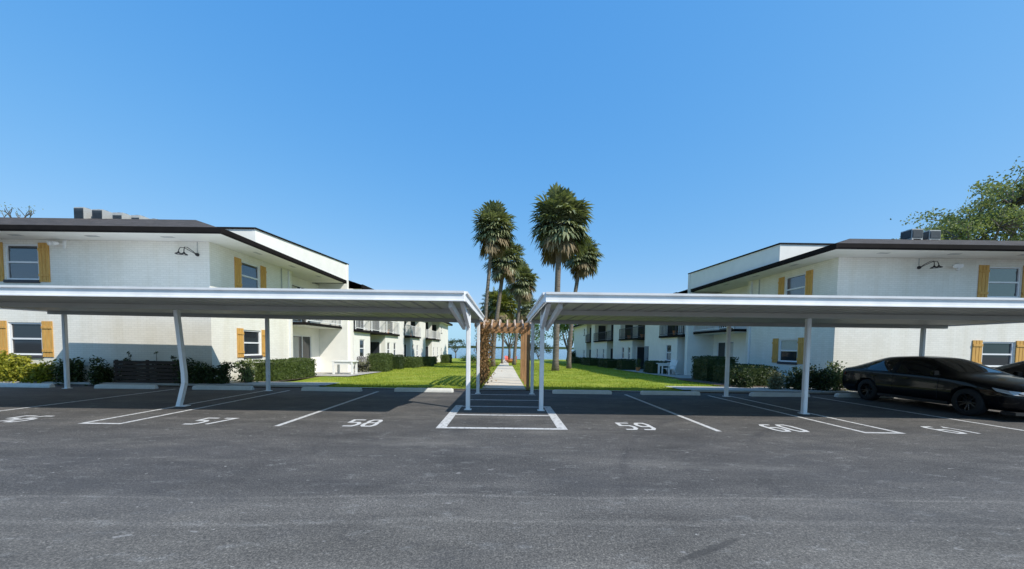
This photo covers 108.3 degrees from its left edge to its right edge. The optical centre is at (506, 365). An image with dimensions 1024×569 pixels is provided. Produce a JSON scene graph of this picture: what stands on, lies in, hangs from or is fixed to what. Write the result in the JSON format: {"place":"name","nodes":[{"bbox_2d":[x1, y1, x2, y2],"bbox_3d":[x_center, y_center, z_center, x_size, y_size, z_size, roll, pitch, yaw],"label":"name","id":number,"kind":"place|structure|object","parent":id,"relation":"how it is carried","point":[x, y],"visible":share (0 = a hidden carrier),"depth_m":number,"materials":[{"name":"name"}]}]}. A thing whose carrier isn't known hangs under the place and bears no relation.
{"place":"outdoors","nodes":[
{"label":"outdoors","id":0,"kind":"place"},
{"bbox_2d":[188,358,791,390],"bbox_3d":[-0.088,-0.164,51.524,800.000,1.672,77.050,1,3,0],"label":"lawn ground","id":1,"kind":"structure","parent":0,"point":[314,379],"depth_m":18.33,"materials":[{"name":"green plant"}]},
{"bbox_2d":[0,202,34,217],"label":"bare tree","id":2,"kind":"object","parent":1,"relation":"on","point":[29,213],"visible":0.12,"depth_m":30.33,"materials":[{"name":"grey plant"}]},
{"bbox_2d":[113,360,180,382],"bbox_3d":[-12.777,0.276,13.163,2.300,0.930,0.100,1,3,0],"label":"board screen","id":3,"kind":"object","parent":1,"relation":"on","point":[149,371],"visible":0.77,"depth_m":13.11,"materials":[{"name":"black wood"}]},
{"bbox_2d":[0,381,318,386],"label":"kerb","id":4,"kind":"structure","parent":1,"relation":"on","point":[259,385],"depth_m":12.99,"materials":[{"name":"concrete"}]},
{"bbox_2d":[189,366,215,383],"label":"shrub","id":5,"kind":"object","parent":1,"relation":"on","point":[204,376],"visible":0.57,"depth_m":13.16,"materials":[{"name":"green plant"}]},
{"bbox_2d":[201,361,234,383],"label":"shrub","id":6,"kind":"object","parent":1,"relation":"on","point":[221,373],"visible":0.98,"depth_m":13.19,"materials":[{"name":"green plant"}]},
{"bbox_2d":[0,217,452,381],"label":"apartment building","id":7,"kind":"structure","parent":1,"relation":"on","point":[121,252],"depth_m":13.37,"materials":[{"name":"paint"}]},
{"bbox_2d":[3,244,39,282],"bbox_3d":[-17.329,-3.640,13.251,1.280,1.370,0.145,1,3,0],"label":"window","id":8,"kind":"structure","parent":7,"relation":"in","point":[22,266],"depth_m":13.28,"materials":[{"name":"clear glass"}]},
{"bbox_2d":[9,322,43,357],"bbox_3d":[-17.363,-0.908,13.380,1.280,1.280,0.145,1,3,0],"label":"window","id":9,"kind":"structure","parent":7,"relation":"in","point":[25,337],"depth_m":13.41,"materials":[{"name":"clear glass"}]},
{"bbox_2d":[46,240,66,248],"bbox_3d":[-15.902,-4.298,13.046,0.462,0.280,0.287,1,3,0],"label":"floodlight","id":10,"kind":"object","parent":7,"relation":"attached to","point":[64,242],"visible":1,"depth_m":13.02,"materials":[{"name":"white plastic"}]},
{"bbox_2d":[74,207,91,218],"bbox_3d":[-19.112,-6.434,16.783,0.522,1.355,0.522,1,3,3],"label":"air conditioner","id":11,"kind":"object","parent":7,"relation":"on","point":[82,213],"visible":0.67,"depth_m":16.52,"materials":[{"name":"white metal"}]},
{"bbox_2d":[92,209,111,218],"bbox_3d":[-18.412,-6.405,16.885,0.522,1.305,0.522,1,3,0],"label":"air conditioner","id":12,"kind":"object","parent":7,"relation":"on","point":[100,214],"visible":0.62,"depth_m":16.62,"materials":[{"name":"white metal"}]},
{"bbox_2d":[112,212,130,218],"bbox_3d":[-17.713,-6.391,17.086,0.522,1.215,0.522,1,3,0],"label":"air conditioner","id":13,"kind":"object","parent":7,"relation":"on","point":[117,215],"visible":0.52,"depth_m":16.82,"materials":[{"name":"white metal"}]},
{"bbox_2d":[241,261,258,287],"bbox_3d":[-10.687,-3.652,15.383,0.070,1.140,1.100,1,3,0],"label":"window","id":14,"kind":"structure","parent":7,"relation":"in","point":[250,272],"depth_m":15.40,"materials":[{"name":"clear glass"}]},
{"bbox_2d":[243,330,262,357],"bbox_3d":[-10.684,-0.886,15.538,0.145,1.160,1.130,1,3,0],"label":"window","id":15,"kind":"structure","parent":7,"relation":"in","point":[251,337],"depth_m":15.57,"materials":[{"name":"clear glass"}]},
{"bbox_2d":[292,284,310,322],"bbox_3d":[-11.390,-3.386,20.475,0.070,1.950,1.950,1,3,0],"label":"sliding door","id":16,"kind":"structure","parent":7,"relation":"in","point":[294,286],"depth_m":20.28,"materials":[{"name":"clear glass"}]},
{"bbox_2d":[293,335,310,359],"bbox_3d":[-11.424,-0.616,20.656,0.070,2.100,1.850,1,3,0],"label":"sliding door","id":17,"kind":"structure","parent":7,"relation":"in","point":[301,343],"depth_m":20.63,"materials":[{"name":"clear glass"}]},
{"bbox_2d":[370,341,379,353],"bbox_3d":[-10.316,-0.806,28.650,1.070,2.110,0.057,1,3,0],"label":"door","id":18,"kind":"structure","parent":7,"relation":"in","point":[374,345],"depth_m":28.60,"materials":[{"name":"black glass"}]},
{"bbox_2d":[232,356,257,381],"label":"shrub","id":19,"kind":"object","parent":1,"relation":"on","point":[247,372],"visible":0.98,"depth_m":13.85,"materials":[{"name":"green plant"}]},
{"bbox_2d":[214,381,335,384],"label":"side path","id":20,"kind":"structure","parent":1,"relation":"on","point":[295,383],"depth_m":13.77,"materials":[{"name":"concrete"}]},
{"bbox_2d":[315,371,376,375],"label":"patio paving","id":21,"kind":"structure","parent":1,"relation":"on","point":[337,374],"depth_m":20.90,"materials":[{"name":"concrete"}]},
{"bbox_2d":[331,360,358,373],"bbox_3d":[-9.038,0.114,20.718,1.250,0.740,0.700,1,3,0],"label":"patio table","id":22,"kind":"object","parent":21,"relation":"on","point":[343,362],"visible":0.93,"depth_m":20.41,"materials":[{"name":"white plastic"}]},
{"bbox_2d":[366,353,393,371],"bbox_3d":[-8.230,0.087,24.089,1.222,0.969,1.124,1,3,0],"label":"hedge","id":23,"kind":"object","parent":1,"relation":"on","point":[381,366],"visible":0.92,"depth_m":23.69,"materials":[{"name":"green plant"}]},
{"bbox_2d":[392,354,404,369],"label":"hedge","id":24,"kind":"object","parent":1,"relation":"on","point":[398,362],"visible":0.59,"depth_m":28.30,"materials":[{"name":"green plant"}]},
{"bbox_2d":[403,356,424,367],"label":"hedge","id":25,"kind":"object","parent":1,"relation":"on","point":[413,362],"visible":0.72,"depth_m":31.05,"materials":[{"name":"green plant"}]},
{"bbox_2d":[423,356,434,366],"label":"hedge","id":26,"kind":"object","parent":1,"relation":"on","point":[429,361],"visible":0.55,"depth_m":34.89,"materials":[{"name":"green plant"}]},
{"bbox_2d":[440,354,452,363],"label":"hedge","id":27,"kind":"object","parent":1,"relation":"on","point":[446,358],"visible":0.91,"depth_m":46.59,"materials":[{"name":"green plant"}]},
{"bbox_2d":[448,339,465,357],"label":"lakeside tree","id":28,"kind":"object","parent":1,"relation":"on","point":[453,343],"visible":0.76,"depth_m":83.72,"materials":[{"name":"green plant"}]},
{"bbox_2d":[478,286,497,346],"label":"palm tree","id":29,"kind":"object","parent":1,"relation":"on","point":[483,306],"visible":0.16,"depth_m":50.83,"materials":[{"name":"green plant"}]},
{"bbox_2d":[471,200,517,318],"bbox_3d":[-1.016,-6.375,29.738,4.029,13.680,4.153,1,3,0],"label":"palm tree","id":30,"kind":"object","parent":1,"relation":"on","point":[493,228],"visible":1,"depth_m":28.69,"materials":[{"name":"green plant"}]},
{"bbox_2d":[474,319,530,388],"bbox_3d":[-0.117,-0.508,15.938,2.070,2.730,6.818,1,3,0],"label":"pergola","id":31,"kind":"object","parent":1,"relation":"on","point":[522,328],"visible":0.66,"depth_m":14.87,"materials":[{"name":"brown wood"}]},
{"bbox_2d":[471,317,499,387],"bbox_3d":[-0.788,-0.590,15.706,1.191,2.644,6.056,1,3,0],"label":"dry vine","id":32,"kind":"object","parent":31,"relation":"attached to","point":[486,370],"visible":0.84,"depth_m":13.86,"materials":[{"name":"plant"}]},
{"bbox_2d":[488,289,517,363],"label":"palm tree","id":33,"kind":"object","parent":1,"relation":"on","point":[508,306],"visible":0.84,"depth_m":47.91,"materials":[{"name":"green plant"}]},
{"bbox_2d":[482,239,525,366],"bbox_3d":[-0.324,-6.217,36.665,4.537,12.966,4.337,1,3,0],"label":"palm tree","id":34,"kind":"object","parent":1,"relation":"on","point":[506,267],"visible":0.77,"depth_m":36.02,"materials":[{"name":"green plant"}]},
{"bbox_2d":[483,366,524,388],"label":"garden path","id":35,"kind":"structure","parent":1,"relation":"on","point":[506,377],"depth_m":17.63,"materials":[{"name":"concrete"}]},
{"bbox_2d":[491,314,538,358],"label":"lakeside tree","id":36,"kind":"object","parent":1,"relation":"on","point":[510,345],"visible":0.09,"depth_m":71.74,"materials":[{"name":"green plant"}]},
{"bbox_2d":[504,260,538,364],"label":"palm tree","id":37,"kind":"object","parent":1,"relation":"on","point":[522,288],"visible":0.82,"depth_m":41.89,"materials":[{"name":"green plant"}]},
{"bbox_2d":[514,297,535,322],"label":"palm tree","id":38,"kind":"object","parent":1,"relation":"on","point":[525,310],"visible":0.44,"depth_m":50.65,"materials":[{"name":"green plant"}]},
{"bbox_2d":[511,324,547,359],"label":"lakeside tree","id":39,"kind":"object","parent":1,"relation":"on","point":[537,331],"visible":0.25,"depth_m":75.56,"materials":[{"name":"green plant"}]},
{"bbox_2d":[530,341,552,359],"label":"lakeside tree","id":40,"kind":"object","parent":1,"relation":"on","point":[538,351],"visible":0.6,"depth_m":79.10,"materials":[{"name":"green plant"}]},
{"bbox_2d":[545,324,576,360],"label":"lakeside tree","id":41,"kind":"object","parent":1,"relation":"on","point":[563,328],"visible":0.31,"depth_m":69.48,"materials":[{"name":"green plant"}]},
{"bbox_2d":[528,182,594,370],"bbox_3d":[4.118,-6.564,28.647,5.113,14.255,5.487,1,3,0],"label":"palm tree","id":42,"kind":"object","parent":1,"relation":"on","point":[560,238],"visible":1,"depth_m":27.50,"materials":[{"name":"green plant"}]},
{"bbox_2d":[562,236,602,368],"bbox_3d":[6.960,-5.981,33.837,3.827,12.842,3.843,1,3,0],"label":"palm tree","id":43,"kind":"object","parent":1,"relation":"on","point":[582,267],"visible":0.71,"depth_m":33.34,"materials":[{"name":"green plant"}]},
{"bbox_2d":[580,357,598,365],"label":"hedge","id":44,"kind":"object","parent":1,"relation":"on","point":[590,361],"visible":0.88,"depth_m":43.96,"materials":[{"name":"green plant"}]},
{"bbox_2d":[597,358,616,367],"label":"hedge","id":45,"kind":"object","parent":1,"relation":"on","point":[607,363],"visible":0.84,"depth_m":36.55,"materials":[{"name":"green plant"}]},
{"bbox_2d":[615,358,636,369],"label":"hedge","id":46,"kind":"object","parent":1,"relation":"on","point":[625,364],"visible":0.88,"depth_m":31.82,"materials":[{"name":"green plant"}]},
{"bbox_2d":[617,369,691,377],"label":"patio paving","id":47,"kind":"structure","parent":1,"relation":"on","point":[675,375],"depth_m":24.54,"materials":[{"name":"concrete"}]},
{"bbox_2d":[661,360,677,374],"bbox_3d":[10.935,0.130,24.777,0.810,1.034,0.780,0,3,-21],"label":"lawn chair","id":48,"kind":"object","parent":47,"relation":"on","point":[673,364],"visible":0.99,"depth_m":24.79,"materials":[{"name":"white plastic"}]},
{"bbox_2d":[642,360,668,373],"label":"hedge","id":49,"kind":"object","parent":1,"relation":"on","point":[650,366],"visible":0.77,"depth_m":25.94,"materials":[{"name":"green plant"}]},
{"bbox_2d":[670,378,811,387],"bbox_3d":[10.830,0.812,17.770,3.740,0.119,5.600,1,3,0],"label":"planting bed","id":50,"kind":"object","parent":1,"relation":"on","point":[700,381],"visible":0.35,"depth_m":17.92,"materials":[{"name":"brown soil"}]},
{"bbox_2d":[690,355,738,380],"bbox_3d":[10.613,0.211,18.987,1.783,1.477,1.789,1,3,0],"label":"hedge","id":51,"kind":"object","parent":50,"relation":"on","point":[701,367],"visible":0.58,"depth_m":18.57,"materials":[{"name":"green plant"}]},
{"bbox_2d":[710,362,778,385],"bbox_3d":[10.603,0.458,16.647,1.782,1.124,2.652,1,3,0],"label":"hedge","id":52,"kind":"object","parent":50,"relation":"on","point":[756,371],"visible":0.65,"depth_m":15.60,"materials":[{"name":"green plant"}]},
{"bbox_2d":[729,365,753,387],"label":"shrub","id":53,"kind":"object","parent":1,"relation":"on","point":[739,379],"visible":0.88,"depth_m":14.49,"materials":[{"name":"green plant"}]},
{"bbox_2d":[667,386,856,391],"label":"side path","id":54,"kind":"structure","parent":1,"relation":"on","point":[713,388],"depth_m":13.78,"materials":[{"name":"concrete"}]},
{"bbox_2d":[691,390,857,393],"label":"kerb","id":55,"kind":"structure","parent":1,"relation":"on","point":[828,392],"depth_m":13.03,"materials":[{"name":"concrete"}]},
{"bbox_2d":[761,369,790,389],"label":"shrub","id":56,"kind":"object","parent":1,"relation":"on","point":[775,380],"visible":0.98,"depth_m":13.85,"materials":[{"name":"green plant"}]},
{"bbox_2d":[781,366,814,389],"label":"shrub","id":57,"kind":"object","parent":1,"relation":"on","point":[795,381],"visible":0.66,"depth_m":13.83,"materials":[{"name":"green plant"}]},
{"bbox_2d":[573,239,1023,388],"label":"apartment building","id":58,"kind":"structure","parent":1,"relation":"on","point":[888,267],"depth_m":14.47,"materials":[{"name":"paint"}]},
{"bbox_2d":[636,346,643,368],"bbox_3d":[12.575,-0.686,34.289,1.070,2.110,0.057,1,3,0],"label":"door","id":59,"kind":"structure","parent":58,"relation":"in","point":[640,349],"depth_m":34.26,"materials":[{"name":"black glass"}]},
{"bbox_2d":[665,345,670,361],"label":"window","id":60,"kind":"structure","parent":58,"relation":"in","point":[668,348],"depth_m":26.78,"materials":[{"name":"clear glass"}]},
{"bbox_2d":[717,341,733,358],"bbox_3d":[13.481,-0.405,22.772,0.070,2.100,1.700,1,3,0],"label":"sliding door","id":61,"kind":"structure","parent":58,"relation":"in","point":[721,348],"depth_m":23.00,"materials":[{"name":"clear glass"}]},
{"bbox_2d":[777,339,797,364],"bbox_3d":[12.767,-0.616,16.754,0.145,1.130,1.180,1,3,0],"label":"window","id":62,"kind":"structure","parent":58,"relation":"in","point":[788,347],"depth_m":16.79,"materials":[{"name":"clear glass"}]},
{"bbox_2d":[785,273,805,294],"bbox_3d":[12.840,-3.401,16.398,0.070,1.170,1.150,1,3,0],"label":"window","id":63,"kind":"structure","parent":58,"relation":"in","point":[795,285],"depth_m":16.39,"materials":[{"name":"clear glass"}]},
{"bbox_2d":[900,229,922,239],"bbox_3d":[19.634,-6.005,17.949,0.562,1.135,0.562,1,3,1],"label":"air conditioner","id":64,"kind":"object","parent":58,"relation":"on","point":[913,234],"visible":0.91,"depth_m":17.69,"materials":[{"name":"black metal"}]},
{"bbox_2d":[923,230,940,239],"bbox_3d":[20.483,-5.955,17.952,0.562,1.115,0.562,1,3,1],"label":"air conditioner","id":65,"kind":"object","parent":58,"relation":"on","point":[932,235],"visible":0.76,"depth_m":17.68,"materials":[{"name":"black metal"}]},
{"bbox_2d":[981,342,1013,367],"bbox_3d":[19.156,-0.372,14.448,1.330,1.080,0.145,1,3,0],"label":"window","id":66,"kind":"structure","parent":58,"relation":"in","point":[994,354],"depth_m":14.48,"materials":[{"name":"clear glass"}]},
{"bbox_2d":[987,267,1020,297],"bbox_3d":[19.241,-3.153,14.317,1.330,1.290,0.145,1,3,0],"label":"window","id":67,"kind":"structure","parent":58,"relation":"in","point":[1004,282],"depth_m":14.35,"materials":[{"name":"clear glass"}]},
{"bbox_2d":[802,363,834,390],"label":"shrub","id":68,"kind":"object","parent":1,"relation":"on","point":[820,381],"visible":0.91,"depth_m":13.62,"materials":[{"name":"green plant"}]},
{"bbox_2d":[819,361,847,390],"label":"shrub","id":69,"kind":"object","parent":1,"relation":"on","point":[837,380],"visible":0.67,"depth_m":13.50,"materials":[{"name":"green plant"}]},
{"bbox_2d":[890,156,1023,240],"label":"oak tree","id":70,"kind":"object","parent":1,"relation":"on","point":[1002,194],"visible":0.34,"depth_m":35.13,"materials":[{"name":"green plant"}]},
{"bbox_2d":[916,203,1023,240],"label":"oak tree","id":71,"kind":"object","parent":1,"relation":"on","point":[955,229],"visible":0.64,"depth_m":32.51,"materials":[{"name":"green plant"}]},
{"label":"planting bed","id":72,"kind":"structure","parent":1,"relation":"on","visible":0},
{"bbox_2d":[0,350,32,382],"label":"shrub","id":73,"kind":"object","parent":72,"relation":"on","point":[7,362],"visible":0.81,"depth_m":13.00,"materials":[{"name":"yellow plant"}]},
{"bbox_2d":[6,359,56,382],"bbox_3d":[-16.677,0.247,13.075,1.148,0.971,0.896,2,3,18],"label":"shrub","id":74,"kind":"object","parent":72,"relation":"on","point":[34,372],"visible":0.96,"depth_m":12.95,"materials":[{"name":"green plant"}]},
{"bbox_2d":[48,357,88,384],"bbox_3d":[-15.583,0.186,13.143,0.945,1.058,1.038,3,4,44],"label":"shrub","id":75,"kind":"object","parent":72,"relation":"on","point":[77,366],"visible":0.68,"depth_m":13.03,"materials":[{"name":"green plant"}]},
{"bbox_2d":[84,355,114,385],"bbox_3d":[-14.440,0.178,13.143,0.834,1.115,0.862,2,3,27],"label":"shrub","id":76,"kind":"object","parent":72,"relation":"on","point":[99,374],"visible":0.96,"depth_m":12.99,"materials":[{"name":"green plant"}]},
{"bbox_2d":[172,357,206,384],"bbox_3d":[-11.241,0.198,13.160,1.293,1.136,0.746,1,3,0],"label":"shrub","id":77,"kind":"object","parent":72,"relation":"on","point":[196,369],"visible":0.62,"depth_m":13.04,"materials":[{"name":"green plant"}]},
{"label":"planting bed","id":78,"kind":"structure","parent":1,"relation":"on","visible":0},
{"bbox_2d":[250,357,317,381],"bbox_3d":[-9.669,0.213,16.344,1.169,1.100,3.533,1,3,0],"label":"hedge","id":79,"kind":"object","parent":78,"relation":"on","point":[296,368],"visible":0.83,"depth_m":15.64,"materials":[{"name":"green plant"}]},
{"bbox_2d":[448,348,573,359],"bbox_3d":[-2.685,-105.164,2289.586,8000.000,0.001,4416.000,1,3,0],"label":"lake","id":80,"kind":"structure","parent":0,"point":[562,353],"depth_m":182.10,"materials":[{"name":"blue liquid"}]},
{"bbox_2d":[448,346,573,348],"bbox_3d":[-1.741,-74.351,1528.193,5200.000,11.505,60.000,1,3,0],"label":"shore","id":81,"kind":"structure","parent":0,"point":[505,347],"depth_m":1503.68,"materials":[{"name":"green plant"}]},
{"bbox_2d":[0,385,1023,568],"bbox_3d":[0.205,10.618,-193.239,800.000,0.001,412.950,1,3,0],"label":"parking lot","id":82,"kind":"structure","parent":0,"point":[405,483],"depth_m":4.12,"materials":[{"name":"grey asphalt"}]},
{"bbox_2d":[3,415,42,421],"bbox_3d":[-9.446,1.039,7.196,0.638,0.001,0.658,1,3,0],"label":"bay number","id":83,"kind":"object","parent":82,"relation":"on","point":[13,418],"visible":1,"depth_m":7.21,"materials":[{"name":"paint"}]},
{"bbox_2d":[0,383,54,387],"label":"wheel stop","id":84,"kind":"object","parent":82,"relation":"on","point":[40,385],"visible":1,"depth_m":12.19,"materials":[{"name":"concrete"}]},
{"bbox_2d":[1,389,172,410],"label":"parking line","id":85,"kind":"object","parent":82,"relation":"on","point":[81,400],"visible":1,"depth_m":9.38,"materials":[{"name":"paint"}]},
{"bbox_2d":[94,384,158,388],"bbox_3d":[-12.581,0.704,12.247,1.960,0.125,0.180,1,3,-1],"label":"wheel stop","id":86,"kind":"object","parent":82,"relation":"on","point":[113,386],"visible":0.98,"depth_m":12.17,"materials":[{"name":"concrete"}]},
{"bbox_2d":[78,390,289,423],"bbox_3d":[-7.534,0.954,9.537,0.790,0.001,5.420,1,3,0],"label":"parking line","id":87,"kind":"object","parent":82,"relation":"on","point":[170,407],"visible":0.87,"depth_m":8.13,"materials":[{"name":"paint"}]},
{"bbox_2d":[192,385,253,389],"bbox_3d":[-9.381,0.744,12.253,1.960,0.125,0.180,1,3,0],"label":"wheel stop","id":88,"kind":"object","parent":82,"relation":"on","point":[200,387],"visible":1,"depth_m":12.17,"materials":[{"name":"concrete"}]},
{"bbox_2d":[0,285,484,409],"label":"carport","id":89,"kind":"object","parent":82,"relation":"on","point":[462,309],"visible":1,"depth_m":8.53,"materials":[{"name":"white metal"}]},
{"bbox_2d":[275,391,378,425],"bbox_3d":[-4.249,0.995,9.543,0.100,0.001,5.420,1,3,0],"label":"parking line","id":90,"kind":"object","parent":82,"relation":"on","point":[322,410],"visible":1,"depth_m":8.39,"materials":[{"name":"paint"}]},
{"bbox_2d":[301,387,361,391],"bbox_3d":[-5.782,0.789,12.251,1.960,0.125,0.180,1,3,0],"label":"wheel stop","id":91,"kind":"object","parent":82,"relation":"on","point":[353,389],"visible":0.99,"depth_m":12.17,"materials":[{"name":"concrete"}]},
{"bbox_2d":[343,419,382,426],"bbox_3d":[-2.787,1.122,7.208,0.638,0.001,0.658,1,3,0],"label":"bay number","id":92,"kind":"object","parent":82,"relation":"on","point":[364,424],"visible":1,"depth_m":7.22,"materials":[{"name":"paint"}]},
{"bbox_2d":[394,388,453,391],"bbox_3d":[-2.752,0.822,12.354,1.960,0.125,0.180,1,3,1],"label":"wheel stop","id":93,"kind":"object","parent":82,"relation":"on","point":[423,390],"visible":1,"depth_m":12.28,"materials":[{"name":"concrete"}]},
{"bbox_2d":[54,384,833,394],"bbox_3d":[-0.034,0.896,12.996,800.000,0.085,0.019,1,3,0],"label":"lawn edge","id":94,"kind":"object","parent":82,"relation":"on","point":[454,389],"visible":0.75,"depth_m":12.98,"materials":[{"name":"grey concrete"}]},
{"bbox_2d":[436,394,567,429],"bbox_3d":[-0.089,1.056,9.340,2.440,0.001,5.040,1,3,0],"label":"parking line","id":95,"kind":"object","parent":82,"relation":"on","point":[452,413],"visible":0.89,"depth_m":7.98,"materials":[{"name":"paint"}]},
{"bbox_2d":[552,390,611,393],"bbox_3d":[2.518,0.888,12.347,1.960,0.125,0.180,1,3,0],"label":"wheel stop","id":96,"kind":"object","parent":82,"relation":"on","point":[581,392],"visible":1,"depth_m":12.27,"materials":[{"name":"concrete"}]},
{"bbox_2d":[616,423,655,429],"bbox_3d":[2.523,1.188,7.217,0.638,0.001,0.658,1,3,0],"label":"bay number","id":97,"kind":"object","parent":82,"relation":"on","point":[636,428],"visible":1,"depth_m":7.20,"materials":[{"name":"paint"}]},
{"bbox_2d":[640,391,699,394],"bbox_3d":[5.467,0.925,12.360,1.960,0.125,0.180,1,3,-1],"label":"wheel stop","id":98,"kind":"object","parent":82,"relation":"on","point":[669,393],"visible":1,"depth_m":12.28,"materials":[{"name":"concrete"}]},
{"bbox_2d":[624,394,719,430],"bbox_3d":[3.940,1.096,9.557,0.100,0.001,5.420,1,3,0],"label":"parking line","id":99,"kind":"object","parent":82,"relation":"on","point":[676,414],"visible":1,"depth_m":8.46,"materials":[{"name":"paint"}]},
{"bbox_2d":[526,292,1023,413],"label":"carport","id":100,"kind":"object","parent":82,"relation":"on","point":[807,312],"visible":0.96,"depth_m":8.50,"materials":[{"name":"white metal"}]},
{"bbox_2d":[749,392,809,396],"bbox_3d":[9.067,0.973,12.288,1.960,0.125,0.180,1,3,-1],"label":"wheel stop","id":101,"kind":"object","parent":82,"relation":"on","point":[764,394],"visible":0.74,"depth_m":12.21,"materials":[{"name":"concrete"}]},
{"bbox_2d":[759,424,808,431],"bbox_3d":[5.393,1.224,7.222,0.638,0.001,0.658,1,3,0],"label":"bay number","id":102,"kind":"object","parent":82,"relation":"on","point":[762,425],"visible":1,"depth_m":7.17,"materials":[{"name":"paint"}]},
{"bbox_2d":[707,395,905,433],"bbox_3d":[7.030,1.135,9.562,0.760,0.001,5.420,1,3,0],"label":"parking line","id":103,"kind":"object","parent":82,"relation":"on","point":[895,432],"visible":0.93,"depth_m":8.16,"materials":[{"name":"paint"}]},
{"bbox_2d":[834,393,893,397],"bbox_3d":[11.967,1.008,12.323,1.960,0.125,0.180,1,3,1],"label":"wheel stop","id":104,"kind":"object","parent":82,"relation":"on","point":[853,395],"visible":0.53,"depth_m":12.25,"materials":[{"name":"concrete"}]},
{"bbox_2d":[816,397,1023,430],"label":"parking line","id":105,"kind":"object","parent":82,"relation":"on","point":[928,415],"visible":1,"depth_m":8.88,"materials":[{"name":"paint"}]},
{"bbox_2d":[842,356,1023,415],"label":"parked car","id":106,"kind":"object","parent":82,"relation":"on","point":[966,387],"visible":1,"depth_m":9.65,"materials":[{"name":"black paint"}]},
{"bbox_2d":[921,426,980,433],"bbox_3d":[8.643,1.263,7.242,0.539,0.001,0.688,1,3,0],"label":"bay number","id":107,"kind":"object","parent":82,"relation":"on","point":[949,430],"visible":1,"depth_m":7.18,"materials":[{"name":"paint"}]},
{"bbox_2d":[994,361,1023,376],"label":"parked car","id":108,"kind":"object","parent":82,"relation":"on","point":[1011,368],"visible":0.06,"depth_m":10.53,"materials":[{"name":"black paint"}]},
{"bbox_2d":[0,0,1023,389],"label":"sky","id":109,"kind":"structure","parent":0,"point":[368,136],"materials":[{"name":"blue"}]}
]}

